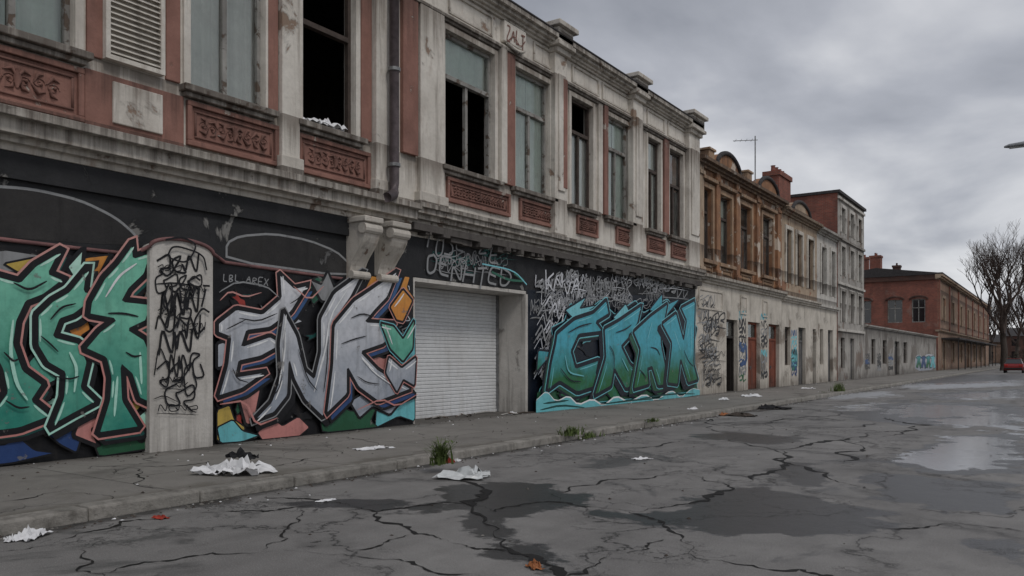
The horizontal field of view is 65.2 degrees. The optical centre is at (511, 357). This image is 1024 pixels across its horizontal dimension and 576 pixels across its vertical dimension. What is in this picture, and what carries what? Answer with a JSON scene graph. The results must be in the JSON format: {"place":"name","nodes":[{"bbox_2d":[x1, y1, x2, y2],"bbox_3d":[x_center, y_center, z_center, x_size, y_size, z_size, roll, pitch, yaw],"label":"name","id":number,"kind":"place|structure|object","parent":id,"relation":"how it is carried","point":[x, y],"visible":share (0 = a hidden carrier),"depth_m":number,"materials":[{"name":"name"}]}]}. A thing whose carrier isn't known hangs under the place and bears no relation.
{"place":"outdoors","nodes":[
{"label":"outdoors","id":0,"kind":"place"},
{"bbox_2d":[0,0,708,465],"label":"shop building","id":1,"kind":"structure","parent":0,"point":[208,236],"depth_m":15.60,"materials":[{"name":"white paint"}]},
{"bbox_2d":[0,0,69,44],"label":"window","id":2,"kind":"structure","parent":1,"relation":"in","point":[49,19],"depth_m":11.50,"materials":[{"name":"glass"}]},
{"bbox_2d":[191,0,259,104],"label":"window","id":3,"kind":"structure","parent":1,"relation":"in","point":[225,34],"depth_m":14.14,"materials":[{"name":"glass"}]},
{"bbox_2d":[302,115,351,131],"bbox_3d":[-3.683,-4.591,15.574,0.382,0.232,1.323,0,0,35],"label":"cloth","id":4,"kind":"object","parent":1,"relation":"on","point":[332,123],"visible":0.56,"depth_m":15.66,"materials":[{"name":"white fabric"}]},
{"bbox_2d":[303,0,350,133],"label":"window","id":5,"kind":"structure","parent":1,"relation":"in","point":[346,40],"depth_m":16.30,"materials":[{"name":"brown wood"}]},
{"bbox_2d":[445,33,489,176],"bbox_3d":[-1.174,-6.065,19.569,0.200,3.182,1.971,0,0,35],"label":"window","id":6,"kind":"structure","parent":1,"relation":"in","point":[467,67],"depth_m":19.70,"materials":[{"name":"glass"}]},
{"bbox_2d":[516,70,545,194],"bbox_3d":[0.400,-6.065,21.850,0.200,3.182,1.707,0,0,35],"label":"window","id":7,"kind":"structure","parent":1,"relation":"in","point":[530,93],"depth_m":22.15,"materials":[{"name":"glass"}]},
{"bbox_2d":[572,100,588,207],"bbox_3d":[1.933,-6.065,24.071,0.199,3.182,1.303,0,0,35],"label":"window","id":8,"kind":"structure","parent":1,"relation":"in","point":[580,150],"depth_m":24.36,"materials":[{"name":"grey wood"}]},
{"bbox_2d":[609,119,625,219],"bbox_3d":[3.283,-6.065,26.029,0.200,3.182,1.581,0,0,35],"label":"window","id":9,"kind":"structure","parent":1,"relation":"in","point":[618,150],"depth_m":26.38,"materials":[{"name":"glass"}]},
{"bbox_2d":[648,139,656,229],"bbox_3d":[4.847,-6.065,28.293,0.198,3.182,1.064,0,0,35],"label":"window","id":10,"kind":"structure","parent":1,"relation":"in","point":[652,147],"depth_m":28.60,"materials":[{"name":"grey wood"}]},
{"bbox_2d":[670,151,679,236],"bbox_3d":[5.948,-6.065,29.890,0.199,3.182,1.267,0,0,35],"label":"window","id":11,"kind":"structure","parent":1,"relation":"in","point":[674,158],"depth_m":30.28,"materials":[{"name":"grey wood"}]},
{"bbox_2d":[0,364,999,516],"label":"pavement","id":12,"kind":"structure","parent":0,"point":[74,488],"depth_m":12.88,"materials":[{"name":"grey concrete"}]},
{"bbox_2d":[191,453,275,475],"bbox_3d":[-3.545,1.350,10.206,1.120,0.247,0.622,0,0,13],"label":"paper","id":13,"kind":"object","parent":12,"relation":"on","point":[244,463],"visible":1,"depth_m":10.07,"materials":[{"name":"white paper"}]},
{"bbox_2d":[223,447,260,458],"bbox_3d":[-3.616,1.281,10.733,0.439,0.147,0.298,0,0,24],"label":"rag","id":14,"kind":"object","parent":13,"relation":"on","point":[242,452],"visible":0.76,"depth_m":10.75,"materials":[{"name":"black fabric"}]},
{"bbox_2d":[9,436,486,500],"bbox_3d":[-3.260,1.476,11.968,2.960,0.001,8.548,0,0,27],"label":"pavement crack","id":15,"kind":"object","parent":12,"relation":"on","point":[182,465],"visible":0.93,"depth_m":10.84,"materials":[{"name":"black concrete"}]},
{"bbox_2d":[351,445,392,450],"bbox_3d":[-2.280,1.455,12.969,0.746,0.043,0.332,0,0,-42],"label":"paper","id":16,"kind":"object","parent":12,"relation":"on","point":[368,448],"visible":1,"depth_m":12.85,"materials":[{"name":"white paper"}]},
{"bbox_2d":[431,415,448,418],"bbox_3d":[-1.754,1.437,19.310,0.514,0.096,0.048,0,0,-33],"label":"broken lath","id":17,"kind":"object","parent":12,"relation":"on","point":[439,416],"visible":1,"depth_m":19.30,"materials":[{"name":"paint"}]},
{"bbox_2d":[474,411,495,413],"bbox_3d":[-0.712,1.449,21.140,0.755,0.071,0.048,0,0,-43],"label":"broken lath","id":18,"kind":"object","parent":12,"relation":"on","point":[485,412],"visible":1,"depth_m":21.15,"materials":[{"name":"paint"}]},
{"bbox_2d":[695,146,788,394],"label":"row house","id":19,"kind":"structure","parent":12,"relation":"on","point":[740,294],"depth_m":35.49,"materials":[{"name":"brown paint"}]},
{"bbox_2d":[704,190,707,258],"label":"window","id":20,"kind":"structure","parent":19,"relation":"in","point":[705,191],"depth_m":32.83,"materials":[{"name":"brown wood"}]},
{"bbox_2d":[721,197,726,263],"bbox_3d":[8.861,-5.400,34.200,0.200,2.892,1.463,0,0,35],"label":"window","id":21,"kind":"structure","parent":19,"relation":"in","point":[723,201],"depth_m":34.70,"materials":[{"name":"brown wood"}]},
{"bbox_2d":[726,320,733,390],"bbox_3d":[9.061,-0.084,35.212,0.960,3.124,1.420,0,0,35],"label":"door","id":22,"kind":"structure","parent":19,"relation":"in","point":[729,339],"depth_m":35.49,"materials":[{"name":"brown wood"}]},
{"bbox_2d":[741,207,746,269],"bbox_3d":[10.364,-5.400,36.377,0.198,2.892,1.545,0,0,35],"label":"window","id":23,"kind":"structure","parent":19,"relation":"in","point":[743,233],"depth_m":36.92,"materials":[{"name":"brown wood"}]},
{"bbox_2d":[735,136,755,180],"bbox_3d":[11.098,-9.163,38.044,1.147,2.726,0.501,0,0,6],"label":"aerial","id":24,"kind":"object","parent":19,"relation":"on","point":[755,152],"visible":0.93,"depth_m":37.97,"materials":[{"name":"metal"}]},
{"bbox_2d":[748,322,755,388],"bbox_3d":[11.132,-0.084,37.438,0.140,3.124,1.747,0,0,35],"label":"door","id":25,"kind":"structure","parent":19,"relation":"in","point":[751,340],"depth_m":37.71,"materials":[{"name":"wood"}]},
{"bbox_2d":[763,217,768,275],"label":"window","id":26,"kind":"structure","parent":19,"relation":"in","point":[765,242],"depth_m":39.63,"materials":[{"name":"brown wood"}]},
{"bbox_2d":[769,325,775,386],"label":"door","id":27,"kind":"structure","parent":19,"relation":"in","point":[772,342],"depth_m":40.35,"materials":[{"name":"wood"}]},
{"bbox_2d":[739,393,760,396],"bbox_3d":[8.996,1.407,30.185,0.861,0.136,0.411,0,0,14],"label":"paper","id":28,"kind":"object","parent":12,"relation":"on","point":[751,395],"visible":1,"depth_m":30.06,"materials":[{"name":"white paper"}]},
{"bbox_2d":[791,189,865,380],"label":"tall block","id":29,"kind":"structure","parent":12,"relation":"on","point":[840,212],"depth_m":53.20,"materials":[{"name":"grey paint"}]},
{"bbox_2d":[841,338,841,367],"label":"window","id":30,"kind":"structure","parent":29,"relation":"in","point":[841,338],"depth_m":52.58,"materials":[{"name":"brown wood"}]},
{"bbox_2d":[850,339,851,378],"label":"door","id":31,"kind":"structure","parent":29,"relation":"in","point":[850,339],"depth_m":54.98,"materials":[{"name":"metal"}]},
{"bbox_2d":[828,382,844,390],"bbox_3d":[14.355,1.266,35.252,0.801,0.427,1.256,0,0,11],"label":"weed","id":32,"kind":"object","parent":12,"relation":"on","point":[836,387],"visible":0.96,"depth_m":35.20,"materials":[{"name":"green plant"}]},
{"bbox_2d":[864,324,937,377],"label":"outbuilding","id":33,"kind":"structure","parent":12,"relation":"on","point":[889,351],"depth_m":69.59,"materials":[{"name":"grey concrete"}]},
{"bbox_2d":[883,340,884,363],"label":"window","id":34,"kind":"structure","parent":33,"relation":"in","point":[883,340],"depth_m":65.14,"materials":[{"name":"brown wood"}]},
{"bbox_2d":[895,342,896,373],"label":"door","id":35,"kind":"structure","parent":33,"relation":"in","point":[895,342],"depth_m":69.97,"materials":[{"name":"brown wood"}]},
{"bbox_2d":[903,342,905,362],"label":"window","id":36,"kind":"structure","parent":33,"relation":"in","point":[904,349],"depth_m":73.77,"materials":[{"name":"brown wood"}]},
{"bbox_2d":[992,293,1023,358],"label":"bare tree","id":37,"kind":"object","parent":12,"relation":"on","point":[1012,317],"visible":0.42,"depth_m":174.90,"materials":[{"name":"brown plant"}]},
{"bbox_2d":[0,368,1023,575],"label":"road","id":38,"kind":"structure","parent":0,"point":[962,476],"depth_m":8.32,"materials":[{"name":"grey asphalt"}]},
{"bbox_2d":[3,534,19,541],"bbox_3d":[-4.373,1.565,6.988,0.114,0.060,0.176,0,0,-42],"label":"paper","id":39,"kind":"object","parent":38,"relation":"on","point":[9,539],"visible":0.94,"depth_m":6.95,"materials":[{"name":"white paper"}]},
{"bbox_2d":[6,525,55,540],"bbox_3d":[-4.267,1.539,7.120,0.227,0.115,0.408,0,0,11],"label":"paper","id":40,"kind":"object","parent":38,"relation":"on","point":[30,532],"visible":1,"depth_m":7.06,"materials":[{"name":"white paper"}]},
{"bbox_2d":[151,514,170,518],"bbox_3d":[-3.511,1.578,7.971,0.227,0.037,0.115,0,0,35],"label":"wrapper","id":41,"kind":"object","parent":38,"relation":"on","point":[161,516],"visible":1,"depth_m":7.94,"materials":[{"name":"red plastic"}]},
{"bbox_2d":[317,498,336,501],"bbox_3d":[-2.073,1.588,8.941,0.113,0.018,0.242,0,0,44],"label":"paper","id":42,"kind":"object","parent":38,"relation":"on","point":[326,500],"visible":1,"depth_m":8.92,"materials":[{"name":"white paper"}]},
{"bbox_2d":[420,436,456,465],"bbox_3d":[-0.991,1.286,11.142,0.630,0.388,0.802,0,0,35],"label":"weed","id":43,"kind":"object","parent":38,"relation":"on","point":[441,457],"visible":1,"depth_m":11.05,"materials":[{"name":"green plant"}]},
{"bbox_2d":[430,465,492,478],"bbox_3d":[-0.636,1.509,10.636,0.823,0.162,0.543,0,0,14],"label":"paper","id":44,"kind":"object","parent":38,"relation":"on","point":[459,472],"visible":1,"depth_m":10.58,"materials":[{"name":"white paper"}]},
{"bbox_2d":[0,379,1022,555],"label":"grit","id":45,"kind":"object","parent":38,"relation":"on","point":[187,506],"visible":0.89,"depth_m":11.89,"materials":[{"name":"gravel"}]},
{"bbox_2d":[9,412,1018,575],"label":"road crack","id":46,"kind":"object","parent":38,"relation":"on","point":[559,571],"visible":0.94,"depth_m":8.13,"materials":[{"name":"black asphalt"}]},
{"bbox_2d":[524,560,544,569],"bbox_3d":[0.170,1.567,6.078,0.129,0.060,0.170,0,0,-16],"label":"leaf","id":47,"kind":"object","parent":38,"relation":"on","point":[531,565],"visible":1,"depth_m":6.05,"materials":[{"name":"orange plant"}]},
{"bbox_2d":[577,431,604,439],"bbox_3d":[1.590,1.534,16.023,0.380,0.132,1.084,0,0,35],"label":"weed","id":48,"kind":"object","parent":38,"relation":"on","point":[588,435],"visible":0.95,"depth_m":15.93,"materials":[{"name":"green plant"}]},
{"bbox_2d":[632,457,650,459],"bbox_3d":[2.038,1.573,12.610,0.340,0.047,0.201,0,0,-23],"label":"paper","id":49,"kind":"object","parent":38,"relation":"on","point":[639,458],"visible":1,"depth_m":12.57,"materials":[{"name":"white paper"}]},
{"bbox_2d":[727,412,760,416],"bbox_3d":[6.221,1.546,21.925,0.556,0.098,1.112,0,0,-37],"label":"rag","id":50,"kind":"object","parent":38,"relation":"on","point":[740,414],"visible":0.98,"depth_m":21.77,"materials":[{"name":"grey fabric"}]},
{"bbox_2d":[759,404,791,408],"bbox_3d":[7.996,1.528,24.992,1.552,0.131,0.676,0,0,35],"label":"rag","id":51,"kind":"object","parent":38,"relation":"on","point":[768,406],"visible":0.69,"depth_m":24.79,"materials":[{"name":"black fabric"}]},
{"bbox_2d":[957,218,1023,370],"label":"bare tree","id":52,"kind":"object","parent":38,"relation":"on","point":[996,263],"visible":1,"depth_m":97.34,"materials":[{"name":"brown plant"}]},
{"bbox_2d":[971,261,1023,334],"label":"bare tree","id":53,"kind":"object","parent":38,"relation":"on","point":[1020,297],"visible":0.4,"depth_m":113.49,"materials":[{"name":"brown plant"}]},
{"bbox_2d":[1003,359,1023,372],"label":"parked car","id":54,"kind":"object","parent":38,"relation":"on","point":[1013,364],"visible":1,"depth_m":82.54,"materials":[{"name":"red paint"}]},
{"bbox_2d":[1004,141,1023,148],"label":"street lamp","id":55,"kind":"object","parent":38,"relation":"on","point":[1015,145],"visible":1,"depth_m":21.79,"materials":[{"name":"metal"}]},
{"bbox_2d":[512,0,1023,333],"label":"sky","id":56,"kind":"structure","parent":0,"point":[909,109],"materials":[{"name":"grey"}]},
{"bbox_2d":[782,200,822,385],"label":"row house","id":57,"kind":"structure","parent":0,"point":[801,227],"depth_m":43.90,"materials":[{"name":"beige paint"}]},
{"bbox_2d":[762,165,792,202],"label":"chimney","id":58,"kind":"object","parent":57,"relation":"on","point":[783,180],"visible":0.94,"depth_m":43.38,"materials":[{"name":"red brick"}]},
{"bbox_2d":[785,327,786,364],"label":"window","id":59,"kind":"structure","parent":57,"relation":"in","point":[785,327],"depth_m":42.30,"materials":[{"name":"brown wood"}]},
{"bbox_2d":[786,231,787,282],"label":"window","id":60,"kind":"structure","parent":57,"relation":"in","point":[787,231],"depth_m":42.42,"materials":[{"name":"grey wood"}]},
{"bbox_2d":[797,236,798,285],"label":"window","id":61,"kind":"structure","parent":57,"relation":"in","point":[797,236],"depth_m":44.12,"materials":[{"name":"grey wood"}]},
{"bbox_2d":[798,328,801,383],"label":"door","id":62,"kind":"structure","parent":57,"relation":"in","point":[799,341],"depth_m":44.58,"materials":[{"name":"metal"}]},
{"bbox_2d":[808,241,809,288],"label":"window","id":63,"kind":"structure","parent":57,"relation":"in","point":[809,241],"depth_m":46.06,"materials":[{"name":"wood"}]},
{"bbox_2d":[817,226,843,382],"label":"row house","id":64,"kind":"structure","parent":0,"point":[828,240],"depth_m":48.70,"materials":[{"name":"grey paint"}]},
{"bbox_2d":[820,329,820,363],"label":"window","id":65,"kind":"structure","parent":64,"relation":"in","point":[820,329],"depth_m":48.10,"materials":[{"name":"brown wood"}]},
{"bbox_2d":[822,249,822,293],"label":"window","id":66,"kind":"structure","parent":64,"relation":"in","point":[822,249],"depth_m":48.53,"materials":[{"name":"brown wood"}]},
{"bbox_2d":[828,330,829,380],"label":"door","id":67,"kind":"structure","parent":64,"relation":"in","point":[828,330],"depth_m":50.04,"materials":[{"name":"metal"}]},
{"bbox_2d":[864,268,996,370],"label":"corner building","id":68,"kind":"structure","parent":0,"point":[951,314],"depth_m":95.33,"materials":[{"name":"red brick"}]},
{"bbox_2d":[864,255,869,269],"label":"chimney","id":69,"kind":"object","parent":68,"relation":"on","point":[866,263],"visible":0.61,"depth_m":97.54,"materials":[{"name":"red brick"}]},
{"bbox_2d":[864,297,872,323],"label":"window","id":70,"kind":"structure","parent":68,"relation":"in","point":[867,304],"depth_m":96.19,"materials":[{"name":"glass"}]},
{"bbox_2d":[869,253,882,268],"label":"chimney","id":71,"kind":"object","parent":68,"relation":"on","point":[875,260],"visible":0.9,"depth_m":99.45,"materials":[{"name":"red brick"}]},
{"bbox_2d":[886,296,904,322],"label":"window","id":72,"kind":"structure","parent":68,"relation":"in","point":[894,306],"depth_m":94.40,"materials":[{"name":"glass"}]},
{"bbox_2d":[892,263,901,269],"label":"chimney","id":73,"kind":"object","parent":68,"relation":"on","point":[897,267],"visible":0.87,"depth_m":107.56,"materials":[{"name":"brick"}]},
{"bbox_2d":[909,295,928,321],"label":"window","id":74,"kind":"structure","parent":68,"relation":"in","point":[918,305],"depth_m":93.01,"materials":[{"name":"glass"}]},
{"label":"ground","id":75,"kind":"structure","parent":0,"visible":0},
{"bbox_2d":[0,367,999,535],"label":"kerb","id":76,"kind":"structure","parent":75,"relation":"on","point":[69,515],"depth_m":9.95,"materials":[{"name":"concrete"}]},
{"bbox_2d":[557,424,587,436],"bbox_3d":[1.166,1.386,15.521,0.511,0.187,1.406,0,0,19],"label":"weed","id":77,"kind":"object","parent":76,"relation":"on","point":[568,431],"visible":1,"depth_m":15.30,"materials":[{"name":"green plant"}]},
{"bbox_2d":[644,418,658,422],"bbox_3d":[3.212,1.430,18.449,0.588,0.100,0.306,0,0,-43],"label":"weed","id":78,"kind":"object","parent":76,"relation":"on","point":[651,420],"visible":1,"depth_m":18.42,"materials":[{"name":"green plant"}]},
{"bbox_2d":[989,334,1000,362],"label":"house","id":79,"kind":"structure","parent":75,"relation":"on","point":[996,340],"depth_m":236.87,"materials":[{"name":"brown paint"}]},
{"bbox_2d":[982,298,1010,363],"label":"bare tree","id":80,"kind":"object","parent":75,"relation":"on","point":[991,337],"visible":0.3,"depth_m":214.40,"materials":[{"name":"brown plant"}]},
{"bbox_2d":[989,302,1020,333],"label":"bare tree","id":81,"kind":"object","parent":75,"relation":"on","point":[1007,319],"visible":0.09,"depth_m":250.82,"materials":[{"name":"plant"}]},
{"bbox_2d":[999,349,1023,363],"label":"scrub","id":82,"kind":"object","parent":75,"relation":"on","point":[1015,354],"visible":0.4,"depth_m":164.31,"materials":[{"name":"plant"}]},
{"bbox_2d":[1005,328,1023,362],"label":"house","id":83,"kind":"structure","parent":75,"relation":"on","point":[1011,345],"depth_m":218.69,"materials":[{"name":"brick"}]}
]}

